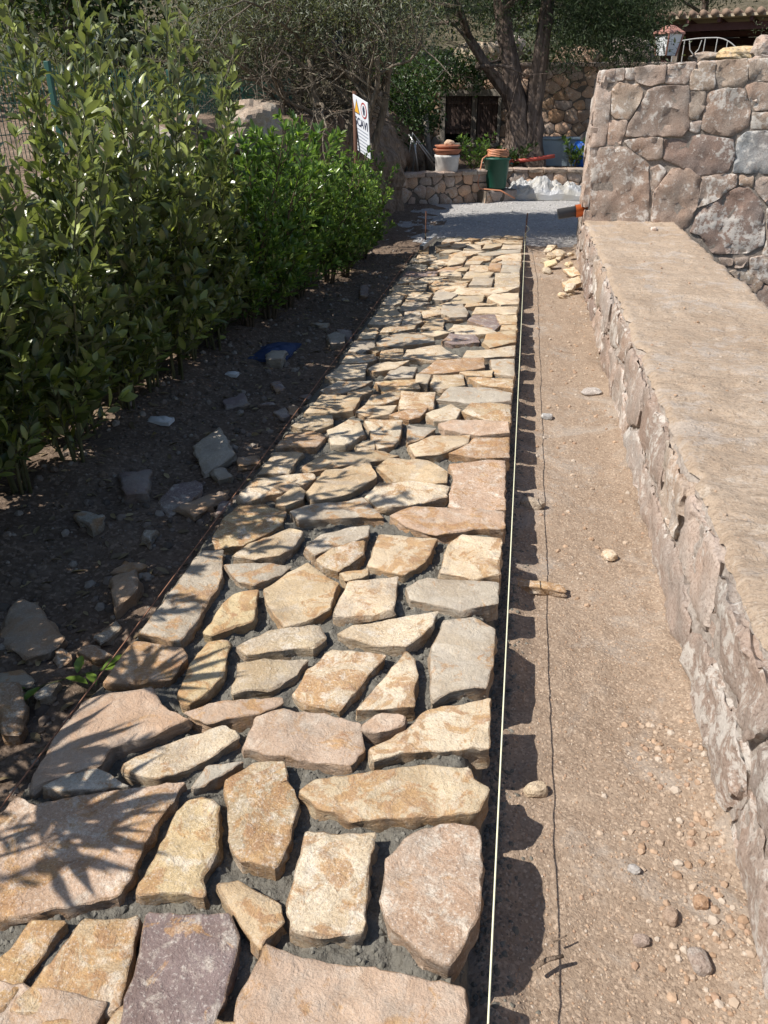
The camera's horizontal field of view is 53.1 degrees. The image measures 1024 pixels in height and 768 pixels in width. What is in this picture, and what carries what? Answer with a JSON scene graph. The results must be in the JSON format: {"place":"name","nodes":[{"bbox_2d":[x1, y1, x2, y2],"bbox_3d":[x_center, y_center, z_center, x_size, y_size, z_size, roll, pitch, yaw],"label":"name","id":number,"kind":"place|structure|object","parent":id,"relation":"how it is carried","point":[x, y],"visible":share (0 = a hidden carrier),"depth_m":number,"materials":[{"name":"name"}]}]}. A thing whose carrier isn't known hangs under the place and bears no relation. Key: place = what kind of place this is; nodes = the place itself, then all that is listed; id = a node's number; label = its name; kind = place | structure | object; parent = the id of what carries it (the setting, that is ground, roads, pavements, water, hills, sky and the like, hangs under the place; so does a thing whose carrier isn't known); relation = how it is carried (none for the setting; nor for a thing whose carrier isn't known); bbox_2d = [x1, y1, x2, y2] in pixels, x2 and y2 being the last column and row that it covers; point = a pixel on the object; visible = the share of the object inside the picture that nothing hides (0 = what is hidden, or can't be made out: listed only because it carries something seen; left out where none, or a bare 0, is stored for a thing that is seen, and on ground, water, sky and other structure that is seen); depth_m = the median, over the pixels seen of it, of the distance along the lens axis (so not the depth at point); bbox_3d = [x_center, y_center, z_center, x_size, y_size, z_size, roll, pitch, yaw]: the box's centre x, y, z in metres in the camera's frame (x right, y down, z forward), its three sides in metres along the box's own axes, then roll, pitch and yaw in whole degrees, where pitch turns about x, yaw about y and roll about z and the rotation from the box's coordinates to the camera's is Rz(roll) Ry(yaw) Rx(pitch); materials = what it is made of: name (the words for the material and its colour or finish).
{"place":"outdoors","nodes":[
{"label":"outdoors","id":0,"kind":"place"},
{"bbox_2d":[0,61,431,257],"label":"earth bank","id":1,"kind":"structure","parent":0,"point":[392,147],"depth_m":11.04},
{"bbox_2d":[2,0,130,74],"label":"broadleaf tree","id":2,"kind":"object","parent":1,"relation":"on","point":[29,30],"visible":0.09,"depth_m":14.37,"materials":[{"name":"green plant"}]},
{"bbox_2d":[2,0,179,83],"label":"grey tree","id":3,"kind":"object","parent":1,"relation":"on","point":[94,16],"visible":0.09,"depth_m":12.29,"materials":[{"name":"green plant"}]},
{"bbox_2d":[0,0,193,92],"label":"broadleaf tree","id":4,"kind":"object","parent":1,"relation":"on","point":[121,6],"visible":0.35,"depth_m":11.18,"materials":[{"name":"green plant"}]},
{"bbox_2d":[0,61,291,169],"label":"wire fence","id":5,"kind":"object","parent":1,"relation":"on","point":[51,85],"visible":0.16,"depth_m":6.11,"materials":[{"name":"metal"}]},
{"bbox_2d":[140,0,359,100],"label":"grey tree","id":6,"kind":"object","parent":1,"relation":"on","point":[292,13],"visible":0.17,"depth_m":14.11,"materials":[{"name":"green plant"}]},
{"bbox_2d":[222,99,282,154],"bbox_3d":[-1.322,-3.856,7.736,0.629,0.542,0.858,5,29,8],"label":"boulder","id":7,"kind":"object","parent":1,"relation":"on","point":[259,114],"visible":0.38,"depth_m":7.46,"materials":[{"name":"stone"}]},
{"bbox_2d":[128,0,497,177],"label":"olive tree","id":8,"kind":"object","parent":1,"relation":"on","point":[360,12],"visible":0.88,"depth_m":8.64,"materials":[{"name":"green plant"}]},
{"bbox_2d":[0,203,447,814],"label":"soil bed","id":9,"kind":"object","parent":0,"point":[56,599],"visible":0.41,"depth_m":3.74,"materials":[{"name":"soil"}]},
{"bbox_2d":[0,682,29,745],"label":"loose stone","id":10,"kind":"object","parent":9,"relation":"on","point":[14,713],"visible":0.95,"depth_m":2.31,"materials":[{"name":"stone"}]},
{"bbox_2d":[0,669,34,689],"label":"loose stone","id":11,"kind":"object","parent":9,"relation":"on","point":[23,678],"visible":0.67,"depth_m":2.48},
{"bbox_2d":[0,386,47,485],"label":"hedge shrub","id":12,"kind":"object","parent":9,"relation":"on","point":[6,463],"visible":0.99,"depth_m":3.15,"materials":[{"name":"green plant"}]},
{"bbox_2d":[0,599,68,665],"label":"loose stone","id":13,"kind":"object","parent":9,"relation":"on","point":[30,633],"visible":0.97,"depth_m":2.70,"materials":[{"name":"stone"}]},
{"bbox_2d":[0,157,73,494],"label":"hedge shrub","id":14,"kind":"object","parent":9,"relation":"on","point":[18,363],"visible":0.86,"depth_m":3.21,"materials":[{"name":"green plant"}]},
{"bbox_2d":[0,121,73,446],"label":"hedge shrub","id":15,"kind":"object","parent":9,"relation":"on","point":[15,132],"visible":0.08,"depth_m":3.58,"materials":[{"name":"green plant"}]},
{"bbox_2d":[34,682,62,704],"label":"loose stone","id":16,"kind":"object","parent":9,"relation":"on","point":[47,694],"visible":0.96,"depth_m":2.40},
{"bbox_2d":[53,648,71,668],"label":"loose stone","id":17,"kind":"object","parent":9,"relation":"on","point":[62,658],"visible":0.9,"depth_m":2.59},
{"bbox_2d":[0,23,124,288],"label":"hedge shrub","id":18,"kind":"object","parent":9,"relation":"on","point":[63,111],"visible":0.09,"depth_m":3.75,"materials":[{"name":"green plant"}]},
{"bbox_2d":[0,96,137,462],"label":"hedge shrub","id":19,"kind":"object","parent":9,"relation":"on","point":[76,393],"visible":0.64,"depth_m":3.44,"materials":[{"name":"green plant"}]},
{"bbox_2d":[22,654,121,700],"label":"leaf sprig","id":20,"kind":"object","parent":9,"relation":"on","point":[91,676],"visible":0.73,"depth_m":2.47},
{"bbox_2d":[0,7,150,438],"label":"hedge shrub","id":21,"kind":"object","parent":9,"relation":"on","point":[59,252],"visible":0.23,"depth_m":3.63,"materials":[{"name":"green plant"}]},
{"bbox_2d":[73,511,104,537],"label":"loose stone","id":22,"kind":"object","parent":9,"relation":"on","point":[93,524],"visible":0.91,"depth_m":3.33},
{"bbox_2d":[0,0,178,409],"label":"hedge shrub","id":23,"kind":"object","parent":9,"relation":"on","point":[144,353],"visible":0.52,"depth_m":3.87,"materials":[{"name":"green plant"}]},
{"bbox_2d":[24,89,163,370],"bbox_3d":[-1.669,-1.563,4.591,0.617,1.698,0.718,-11,30,-19],"label":"hedge shrub","id":24,"kind":"object","parent":9,"relation":"on","point":[113,159],"visible":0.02,"depth_m":4.17,"materials":[{"name":"green plant"}]},
{"bbox_2d":[76,643,112,665],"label":"loose stone","id":25,"kind":"object","parent":9,"relation":"on","point":[95,655],"visible":0.84,"depth_m":2.61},
{"bbox_2d":[93,621,122,646],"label":"loose stone","id":26,"kind":"object","parent":9,"relation":"on","point":[108,635],"visible":0.95,"depth_m":2.74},
{"bbox_2d":[58,50,189,392],"bbox_3d":[-1.420,-1.491,4.271,0.667,1.837,0.777,17,33,28],"label":"hedge shrub","id":27,"kind":"object","parent":9,"relation":"on","point":[164,144],"visible":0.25,"depth_m":4.24,"materials":[{"name":"green plant"}]},
{"bbox_2d":[108,569,143,618],"bbox_3d":[-1.000,0.317,2.938,0.162,0.091,0.264,-1,29,11],"label":"loose stone","id":28,"kind":"object","parent":9,"relation":"on","point":[127,590],"visible":0.95,"depth_m":2.89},
{"bbox_2d":[110,561,147,575],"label":"loose stone","id":29,"kind":"object","parent":9,"relation":"on","point":[125,567],"visible":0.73,"depth_m":3.07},
{"bbox_2d":[118,469,152,504],"bbox_3d":[-1.193,-0.118,3.686,0.233,0.092,0.304,9,27,6],"label":"loose stone","id":30,"kind":"object","parent":9,"relation":"on","point":[135,487],"visible":0.98,"depth_m":3.62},
{"bbox_2d":[140,530,159,549],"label":"loose stone","id":31,"kind":"object","parent":9,"relation":"on","point":[147,537],"visible":0.98,"depth_m":3.26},
{"bbox_2d":[73,0,227,379],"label":"hedge shrub","id":32,"kind":"object","parent":9,"relation":"on","point":[176,216],"visible":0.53,"depth_m":4.34,"materials":[{"name":"green plant"}]},
{"bbox_2d":[96,60,207,350],"bbox_3d":[-1.557,-1.904,5.023,0.589,1.868,0.686,25,37,38],"label":"hedge shrub","id":33,"kind":"object","parent":9,"relation":"on","point":[150,70],"visible":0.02,"depth_m":4.79,"materials":[{"name":"green plant"}]},
{"bbox_2d":[147,416,174,425],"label":"stone","id":34,"kind":"object","parent":9,"relation":"on","point":[163,420],"visible":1,"depth_m":4.32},
{"bbox_2d":[98,95,244,360],"bbox_3d":[-1.338,-1.724,4.907,0.809,1.677,0.792,10,30,17],"label":"hedge shrub","id":35,"kind":"object","parent":9,"relation":"on","point":[221,294],"visible":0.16,"depth_m":4.90,"materials":[{"name":"green plant"}]},
{"bbox_2d":[158,480,205,517],"bbox_3d":[-0.954,-0.063,3.622,0.182,0.058,0.348,8,35,7],"label":"loose stone","id":36,"kind":"object","parent":9,"relation":"on","point":[174,496],"visible":0.91,"depth_m":3.61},
{"bbox_2d":[129,33,253,350],"bbox_3d":[-1.258,-1.990,5.087,0.761,1.994,0.826,-11,30,-19],"label":"hedge shrub","id":37,"kind":"object","parent":9,"relation":"on","point":[237,268],"visible":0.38,"depth_m":5.02,"materials":[{"name":"green plant"}]},
{"bbox_2d":[129,2,258,334],"bbox_3d":[-1.242,-2.228,5.284,0.690,2.145,0.667,1,28,2],"label":"hedge shrub","id":38,"kind":"object","parent":9,"relation":"on","point":[191,55],"visible":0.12,"depth_m":5.03,"materials":[{"name":"green plant"}]},
{"bbox_2d":[172,490,229,521],"bbox_3d":[-0.848,-0.039,3.599,0.209,0.058,0.336,4,25,9],"label":"loose stone","id":39,"kind":"object","parent":9,"relation":"on","point":[195,510],"visible":0.95,"depth_m":3.53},
{"bbox_2d":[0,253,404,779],"bbox_3d":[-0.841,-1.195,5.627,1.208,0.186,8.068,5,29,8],"label":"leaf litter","id":40,"kind":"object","parent":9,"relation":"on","point":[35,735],"visible":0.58,"depth_m":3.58,"materials":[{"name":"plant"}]},
{"bbox_2d":[0,246,415,795],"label":"soil rubble","id":41,"kind":"object","parent":9,"relation":"on","point":[43,720],"visible":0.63,"depth_m":3.81,"materials":[{"name":"stone"}]},
{"bbox_2d":[192,427,237,477],"bbox_3d":[-0.891,-0.310,4.030,0.282,0.054,0.450,-1,41,11],"label":"loose stone","id":42,"kind":"object","parent":9,"relation":"on","point":[213,450],"visible":0.94,"depth_m":3.99,"materials":[{"name":"stone"}]},
{"bbox_2d":[209,467,233,484],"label":"loose stone","id":43,"kind":"object","parent":9,"relation":"on","point":[220,475],"visible":0.98,"depth_m":3.81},
{"bbox_2d":[222,393,249,409],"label":"loose stone","id":44,"kind":"object","parent":9,"relation":"on","point":[239,401],"visible":0.96,"depth_m":4.71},
{"bbox_2d":[182,118,306,326],"bbox_3d":[-1.030,-2.053,5.681,0.902,1.545,0.964,-7,29,-13],"label":"glossy shrub","id":45,"kind":"object","parent":9,"relation":"on","point":[269,264],"visible":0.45,"depth_m":5.57,"materials":[{"name":"green plant"}]},
{"bbox_2d":[236,455,261,471],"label":"loose stone","id":46,"kind":"object","parent":9,"relation":"on","point":[245,464],"visible":0.95,"depth_m":3.93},
{"bbox_2d":[198,119,325,319],"bbox_3d":[-0.918,-2.213,6.034,0.937,1.559,1.129,-11,30,-20],"label":"glossy shrub","id":47,"kind":"object","parent":9,"relation":"on","point":[279,291],"visible":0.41,"depth_m":5.92,"materials":[{"name":"green plant"}]},
{"bbox_2d":[248,342,301,361],"bbox_3d":[-0.803,-1.203,5.675,0.280,0.062,0.440,5,29,8],"label":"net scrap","id":48,"kind":"object","parent":9,"relation":"on","point":[288,347],"visible":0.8,"depth_m":5.63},
{"bbox_2d":[265,350,287,368],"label":"loose stone","id":49,"kind":"object","parent":9,"relation":"on","point":[275,358],"visible":0.92,"depth_m":5.39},
{"bbox_2d":[226,108,341,308],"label":"glossy shrub","id":50,"kind":"object","parent":9,"relation":"on","point":[309,261],"visible":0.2,"depth_m":6.34,"materials":[{"name":"green plant"}]},
{"bbox_2d":[243,113,347,299],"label":"glossy shrub","id":51,"kind":"object","parent":9,"relation":"on","point":[329,203],"visible":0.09,"depth_m":6.65,"materials":[{"name":"green plant"}]},
{"bbox_2d":[326,331,345,349],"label":"loose stone","id":52,"kind":"object","parent":9,"relation":"on","point":[336,340],"visible":0.94,"depth_m":5.86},
{"bbox_2d":[317,145,373,283],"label":"glossy shrub","id":53,"kind":"object","parent":9,"relation":"on","point":[341,252],"visible":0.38,"depth_m":7.33,"materials":[{"name":"green plant"}]},
{"bbox_2d":[317,160,378,277],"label":"glossy shrub","id":54,"kind":"object","parent":9,"relation":"on","point":[346,270],"visible":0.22,"depth_m":7.64,"materials":[{"name":"green plant"}]},
{"bbox_2d":[334,169,380,268],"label":"glossy shrub","id":55,"kind":"object","parent":9,"relation":"on","point":[378,196],"visible":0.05,"depth_m":8.05,"materials":[{"name":"green plant"}]},
{"bbox_2d":[352,91,370,193],"bbox_3d":[-0.234,-3.667,8.353,0.091,1.601,0.485,-13,31,-22],"label":"warning sign","id":56,"kind":"object","parent":9,"relation":"on","point":[361,136],"visible":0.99,"depth_m":8.13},
{"bbox_2d":[342,151,400,259],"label":"glossy shrub","id":57,"kind":"object","parent":9,"relation":"on","point":[378,226],"visible":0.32,"depth_m":8.44,"materials":[{"name":"green plant"}]},
{"bbox_2d":[0,235,523,1023],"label":"path","id":58,"kind":"structure","parent":0,"point":[428,353],"depth_m":2.11,"materials":[{"name":"stone"}]},
{"bbox_2d":[0,240,422,809],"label":"guide string","id":59,"kind":"object","parent":58,"relation":"on","point":[11,793],"visible":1,"depth_m":2.66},
{"bbox_2d":[0,416,490,1021],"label":"mortar crumbs","id":60,"kind":"object","parent":58,"relation":"on","point":[226,870],"visible":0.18,"depth_m":1.99,"materials":[{"name":"concrete"}]},
{"bbox_2d":[0,0,767,109],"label":"hillside","id":61,"kind":"structure","parent":0,"point":[750,3],"depth_m":21.15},
{"bbox_2d":[0,0,691,124],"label":"undergrowth","id":62,"kind":"object","parent":61,"relation":"on","point":[118,31],"visible":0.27,"depth_m":11.20,"materials":[{"name":"plant"}]},
{"bbox_2d":[451,41,499,64],"bbox_3d":[2.023,-9.921,16.843,1.139,0.737,0.907,5,29,8],"label":"rock","id":63,"kind":"object","parent":61,"relation":"on","point":[489,48],"visible":0.2,"depth_m":16.52,"materials":[{"name":"stone"}]},
{"bbox_2d":[653,25,684,61],"bbox_3d":[5.773,-9.476,15.671,0.451,0.792,0.451,-14,32,-25],"label":"lantern","id":64,"kind":"object","parent":61,"relation":"on","point":[677,36],"visible":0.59,"depth_m":15.52,"materials":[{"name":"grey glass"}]},
{"bbox_2d":[589,6,767,61],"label":"house","id":65,"kind":"structure","parent":61,"relation":"on","point":[728,25],"depth_m":19.41,"materials":[{"name":"tile"}]},
{"bbox_2d":[662,0,766,12],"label":"pine tree","id":66,"kind":"object","parent":61,"relation":"on","point":[705,3],"visible":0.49,"depth_m":28.42,"materials":[{"name":"green plant"}]},
{"bbox_2d":[386,188,579,247],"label":"gravel road","id":67,"kind":"structure","parent":0,"point":[473,219],"depth_m":11.24,"materials":[{"name":"gravel"}]},
{"bbox_2d":[402,169,487,204],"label":"planter wall","id":68,"kind":"structure","parent":67,"relation":"on","point":[440,187],"depth_m":13.02,"materials":[{"name":"stone"}]},
{"bbox_2d":[433,139,460,171],"bbox_3d":[1.066,-6.015,12.974,0.480,0.500,0.480,5,29,8],"label":"flower pot","id":69,"kind":"object","parent":68,"relation":"on","point":[447,155],"visible":0.92,"depth_m":12.84,"materials":[{"name":"ceramic"}]},
{"bbox_2d":[477,188,516,203],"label":"step wall","id":70,"kind":"structure","parent":67,"relation":"on","point":[487,196],"depth_m":13.32,"materials":[{"name":"stone"}]},
{"bbox_2d":[482,157,512,188],"bbox_3d":[1.946,-5.876,13.307,0.469,0.480,0.469,-17,33,-28],"label":"garden bin","id":71,"kind":"object","parent":70,"relation":"on","point":[496,168],"visible":0.9,"depth_m":13.16,"materials":[{"name":"green plastic"}]},
{"bbox_2d":[477,148,514,198],"bbox_3d":[1.953,-5.837,13.225,0.666,0.768,0.507,5,29,8],"label":"garden hose","id":72,"kind":"object","parent":71,"relation":"on","point":[502,153],"visible":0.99,"depth_m":13.09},
{"bbox_2d":[505,175,580,200],"bbox_3d":[2.983,-5.871,13.839,1.550,0.383,0.840,2,29,3],"label":"plastic sheet","id":73,"kind":"object","parent":67,"relation":"on","point":[543,187],"visible":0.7,"depth_m":13.55,"materials":[{"name":"plastic"}]},
{"bbox_2d":[506,167,582,187],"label":"garden wall","id":74,"kind":"structure","parent":67,"relation":"on","point":[562,176],"depth_m":14.48,"materials":[{"name":"stone"}]},
{"bbox_2d":[424,161,582,170],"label":"terrace soil","id":75,"kind":"structure","parent":0,"point":[462,165],"depth_m":15.27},
{"bbox_2d":[334,39,495,149],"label":"climbing shrub","id":76,"kind":"object","parent":75,"relation":"on","point":[409,88],"visible":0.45,"depth_m":13.72,"materials":[{"name":"green plant"}]},
{"bbox_2d":[405,132,434,171],"bbox_3d":[0.631,-6.230,13.317,0.543,0.640,0.172,-2,29,-3],"label":"metal frame","id":77,"kind":"object","parent":75,"relation":"on","point":[415,156],"visible":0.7,"depth_m":13.33,"materials":[{"name":"metal"}]},
{"bbox_2d":[421,114,433,170],"bbox_3d":[0.778,-6.617,13.823,0.287,0.972,0.143,14,31,24],"label":"wooden post","id":78,"kind":"object","parent":75,"relation":"on","point":[428,164],"visible":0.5,"depth_m":13.79,"materials":[{"name":"brown wood"}]},
{"bbox_2d":[373,67,505,160],"bbox_3d":[1.201,-8.311,16.220,2.927,1.883,0.470,5,29,8],"label":"stone hut","id":79,"kind":"object","parent":75,"relation":"on","point":[482,114],"visible":0.22,"depth_m":15.97,"materials":[{"name":"brown stone"}]},
{"bbox_2d":[455,131,496,168],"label":"citrus shrub","id":80,"kind":"object","parent":75,"relation":"on","point":[480,151],"visible":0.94,"depth_m":13.42,"materials":[{"name":"green plant"}]},
{"bbox_2d":[496,142,538,166],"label":"weed","id":81,"kind":"object","parent":75,"relation":"on","point":[513,155],"visible":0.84,"depth_m":14.71,"materials":[{"name":"green plant"}]},
{"bbox_2d":[384,0,709,166],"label":"tree","id":82,"kind":"object","parent":75,"relation":"on","point":[525,126],"visible":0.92,"depth_m":14.03,"materials":[{"name":"green plant"}]},
{"bbox_2d":[542,136,580,166],"bbox_3d":[3.479,-7.171,15.274,0.760,0.520,0.460,5,29,8],"label":"storage box","id":83,"kind":"object","parent":75,"relation":"on","point":[554,145],"visible":0.56,"depth_m":15.10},
{"bbox_2d":[559,135,584,166],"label":"weed","id":84,"kind":"object","parent":75,"relation":"on","point":[575,155],"visible":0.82,"depth_m":14.82,"materials":[{"name":"green plant"}]},
{"bbox_2d":[520,61,697,140],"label":"retaining wall","id":85,"kind":"structure","parent":75,"relation":"on","point":[563,114],"depth_m":15.60,"materials":[{"name":"stone"}]},
{"bbox_2d":[521,245,663,613],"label":"dirt gravel","id":86,"kind":"structure","parent":0,"point":[569,511],"depth_m":4.57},
{"bbox_2d":[468,244,767,1023],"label":"dirt strip","id":87,"kind":"object","parent":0,"point":[540,379],"visible":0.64,"depth_m":2.32,"materials":[{"name":"soil"}]},
{"bbox_2d":[471,314,540,1023],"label":"spilled mortar","id":88,"kind":"object","parent":87,"relation":"on","point":[483,996],"visible":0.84,"depth_m":2.21,"materials":[{"name":"concrete"}]},
{"bbox_2d":[524,213,527,243],"bbox_3d":[1.758,-3.432,9.546,0.024,0.530,0.025,11,31,20],"label":"rebar stake","id":89,"kind":"object","parent":87,"relation":"on","point":[526,228],"visible":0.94,"depth_m":9.50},
{"bbox_2d":[487,246,524,1023],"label":"guide string","id":90,"kind":"object","parent":89,"relation":"attached to","point":[490,974],"visible":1,"depth_m":2.02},
{"bbox_2d":[520,497,545,509],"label":"stone","id":91,"kind":"object","parent":87,"relation":"on","point":[532,503],"visible":1,"depth_m":3.69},
{"bbox_2d":[523,780,547,797],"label":"stone","id":92,"kind":"object","parent":87,"relation":"on","point":[536,789],"visible":1,"depth_m":2.18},
{"bbox_2d":[516,578,566,597],"bbox_3d":[0.625,0.309,3.068,0.212,0.054,0.066,6,29,10],"label":"stone","id":93,"kind":"object","parent":87,"relation":"on","point":[542,588],"visible":0.93,"depth_m":3.05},
{"bbox_2d":[505,450,767,1023],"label":"dirt grit","id":94,"kind":"object","parent":87,"relation":"on","point":[605,928],"visible":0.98,"depth_m":2.16,"materials":[{"name":"gravel"}]},
{"bbox_2d":[632,933,649,947],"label":"pebble","id":95,"kind":"object","parent":87,"relation":"on","point":[640,940],"visible":1,"depth_m":1.79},
{"bbox_2d":[662,905,677,926],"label":"pebble","id":96,"kind":"object","parent":87,"relation":"on","point":[670,915],"visible":1,"depth_m":1.84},
{"bbox_2d":[579,719,767,1023],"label":"dirt pebbles","id":97,"kind":"object","parent":87,"relation":"on","point":[733,999],"visible":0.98,"depth_m":1.96,"materials":[{"name":"stone"}]},
{"bbox_2d":[687,947,711,976],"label":"pebble","id":98,"kind":"object","parent":87,"relation":"on","point":[699,961],"visible":1,"depth_m":1.74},
{"bbox_2d":[692,893,708,909],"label":"pebble","id":99,"kind":"object","parent":87,"relation":"on","point":[700,901],"visible":1,"depth_m":1.87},
{"bbox_3d":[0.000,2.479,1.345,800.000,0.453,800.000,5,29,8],"label":"ground","id":100,"kind":"structure","parent":0,"visible":0},
{"bbox_2d":[576,54,767,306],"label":"stone wall","id":101,"kind":"structure","parent":100,"relation":"on","point":[684,146],"depth_m":8.10,"materials":[{"name":"stone"}]},
{"bbox_2d":[557,204,587,218],"bbox_3d":[2.130,-3.377,8.617,0.366,0.182,0.136,2,29,3],"label":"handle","id":102,"kind":"object","parent":101,"relation":"attached to","point":[577,210],"visible":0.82,"depth_m":8.58,"materials":[{"name":"grey plastic"}]},
{"bbox_2d":[688,51,717,61],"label":"rock","id":103,"kind":"object","parent":101,"relation":"on","point":[704,56],"visible":0.57,"depth_m":15.75,"materials":[{"name":"stone"}]},
{"bbox_2d":[716,46,752,59],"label":"rock","id":104,"kind":"object","parent":101,"relation":"on","point":[738,52],"visible":0.6,"depth_m":15.51,"materials":[{"name":"stone"}]},
{"bbox_2d":[750,35,767,57],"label":"rock","id":105,"kind":"object","parent":101,"relation":"on","point":[760,46],"visible":0.69,"depth_m":15.18,"materials":[{"name":"stone"}]},
{"bbox_2d":[578,220,767,999],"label":"wall","id":106,"kind":"structure","parent":100,"relation":"on","point":[713,585],"depth_m":3.14,"materials":[{"name":"stone"}]},
{"bbox_2d":[617,224,765,568],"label":"wall top grit","id":107,"kind":"structure","parent":106,"relation":"on","point":[726,514],"depth_m":4.04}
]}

